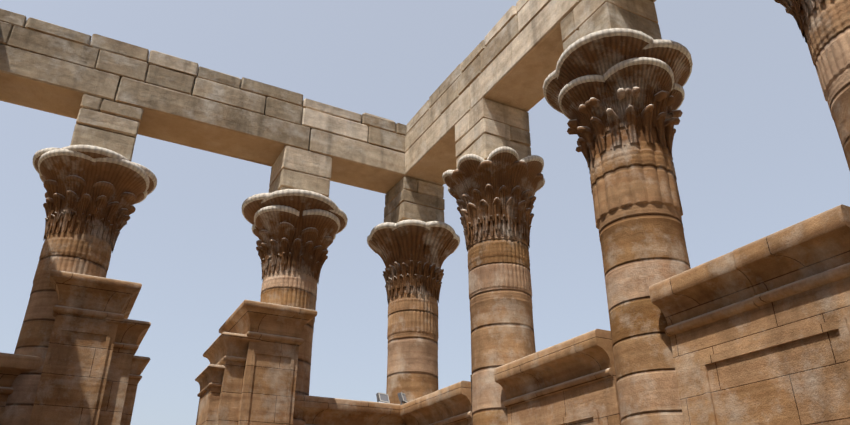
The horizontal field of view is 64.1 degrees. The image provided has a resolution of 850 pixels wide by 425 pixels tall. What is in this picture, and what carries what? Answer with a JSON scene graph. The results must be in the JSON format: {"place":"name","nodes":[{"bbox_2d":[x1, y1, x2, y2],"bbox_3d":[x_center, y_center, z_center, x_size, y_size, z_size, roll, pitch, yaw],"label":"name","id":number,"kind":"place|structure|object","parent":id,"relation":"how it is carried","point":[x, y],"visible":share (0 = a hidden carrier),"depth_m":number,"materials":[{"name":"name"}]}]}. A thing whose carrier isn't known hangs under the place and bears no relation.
{"place":"outdoors","nodes":[
{"label":"outdoors","id":0,"kind":"place"},
{"bbox_2d":[0,0,849,424],"label":"sky","id":1,"kind":"structure","parent":0,"point":[758,153],"materials":[{"name":"blue"}]},
{"label":"ground","id":2,"kind":"structure","parent":0,"visible":0},
{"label":"platform","id":3,"kind":"structure","parent":2,"relation":"on","visible":0},
{"bbox_2d":[0,231,111,424],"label":"column shaft","id":4,"kind":"object","parent":3,"relation":"on","point":[78,253],"visible":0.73,"depth_m":14.86,"materials":[{"name":"brown stone"}]},
{"bbox_2d":[33,145,156,252],"bbox_3d":[-8.241,-0.153,16.621,2.847,2.084,2.751,13,-29,-25],"label":"column capital","id":5,"kind":"object","parent":4,"relation":"on","point":[97,192],"visible":0.92,"depth_m":15.97,"materials":[{"name":"brown stone"}]},
{"bbox_2d":[260,270,316,424],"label":"column shaft","id":6,"kind":"object","parent":3,"relation":"on","point":[294,289],"visible":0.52,"depth_m":17.47,"materials":[{"name":"brown stone"}]},
{"bbox_2d":[242,189,347,282],"bbox_3d":[-3.678,0.907,18.805,2.954,2.129,2.996,13,-29,-25],"label":"column capital","id":7,"kind":"object","parent":6,"relation":"on","point":[295,230],"visible":0.83,"depth_m":18.09,"materials":[{"name":"brown stone"}]},
{"bbox_2d":[386,293,438,424],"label":"column shaft","id":8,"kind":"object","parent":3,"relation":"on","point":[412,357],"visible":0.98,"depth_m":18.71,"materials":[{"name":"beige stone"}]},
{"bbox_2d":[367,220,459,302],"bbox_3d":[-0.370,1.688,20.338,2.783,2.096,2.849,13,-29,-25],"label":"column capital","id":9,"kind":"object","parent":8,"relation":"on","point":[413,254],"visible":0.94,"depth_m":19.68,"materials":[{"name":"brown stone"}]},
{"bbox_2d":[0,204,849,424],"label":"screen walls","id":10,"kind":"structure","parent":3,"relation":"on","point":[757,332],"depth_m":11.95,"materials":[{"name":"stone"}]},
{"bbox_2d":[376,393,388,402],"bbox_3d":[-1.125,4.941,17.899,0.400,0.323,0.196,25,-35,-40],"label":"floodlight","id":11,"kind":"object","parent":10,"relation":"on","point":[383,397],"depth_m":17.86,"materials":[{"name":"grey metal"}]},
{"bbox_2d":[378,392,389,402],"bbox_3d":[-1.078,4.875,17.880,0.340,0.238,0.097,25,-35,-40],"label":"floodlight frame","id":12,"kind":"object","parent":11,"relation":"attached to","point":[379,393],"visible":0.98,"depth_m":17.87,"materials":[{"name":"grey metal"}]},
{"bbox_2d":[398,393,406,404],"bbox_3d":[-0.583,4.943,17.902,0.400,0.323,0.196,45,-50,-55],"label":"floodlight","id":13,"kind":"object","parent":10,"relation":"on","point":[400,397],"depth_m":17.80,"materials":[{"name":"grey metal"}]},
{"bbox_2d":[468,235,535,424],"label":"column shaft","id":14,"kind":"object","parent":3,"relation":"on","point":[501,306],"visible":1,"depth_m":14.98,"materials":[{"name":"brown stone"}]},
{"bbox_2d":[442,146,544,251],"bbox_3d":[1.768,-0.069,16.800,2.556,2.094,2.610,13,-29,-25],"label":"column capital","id":15,"kind":"object","parent":14,"relation":"on","point":[493,194],"visible":0.9,"depth_m":16.14,"materials":[{"name":"brown stone"}]},
{"bbox_2d":[590,141,690,424],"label":"column shaft","id":16,"kind":"object","parent":3,"relation":"on","point":[638,211],"visible":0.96,"depth_m":11.29,"materials":[{"name":"brown stone"}]},
{"bbox_2d":[70,0,661,222],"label":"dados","id":17,"kind":"object","parent":16,"relation":"on","point":[484,128],"visible":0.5,"depth_m":17.13,"materials":[{"name":"stone"}]},
{"bbox_2d":[0,0,655,193],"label":"architrave","id":18,"kind":"object","parent":17,"relation":"on","point":[511,59],"visible":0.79,"depth_m":18.23,"materials":[{"name":"stone"}]},
{"bbox_2d":[543,28,692,172],"bbox_3d":[3.835,-1.847,13.247,2.854,2.116,2.820,13,-29,-25],"label":"column capital","id":19,"kind":"object","parent":16,"relation":"on","point":[604,89],"visible":0.83,"depth_m":12.52,"materials":[{"name":"brown stone"}]},
{"bbox_2d":[804,0,849,170],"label":"column shaft","id":20,"kind":"object","parent":3,"relation":"on","point":[827,30],"visible":1,"depth_m":8.72,"materials":[{"name":"brown stone"}]},
{"bbox_2d":[774,0,824,42],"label":"column capital","id":21,"kind":"object","parent":20,"relation":"on","point":[799,11],"visible":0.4,"depth_m":9.47,"materials":[{"name":"brown stone"}]}
]}

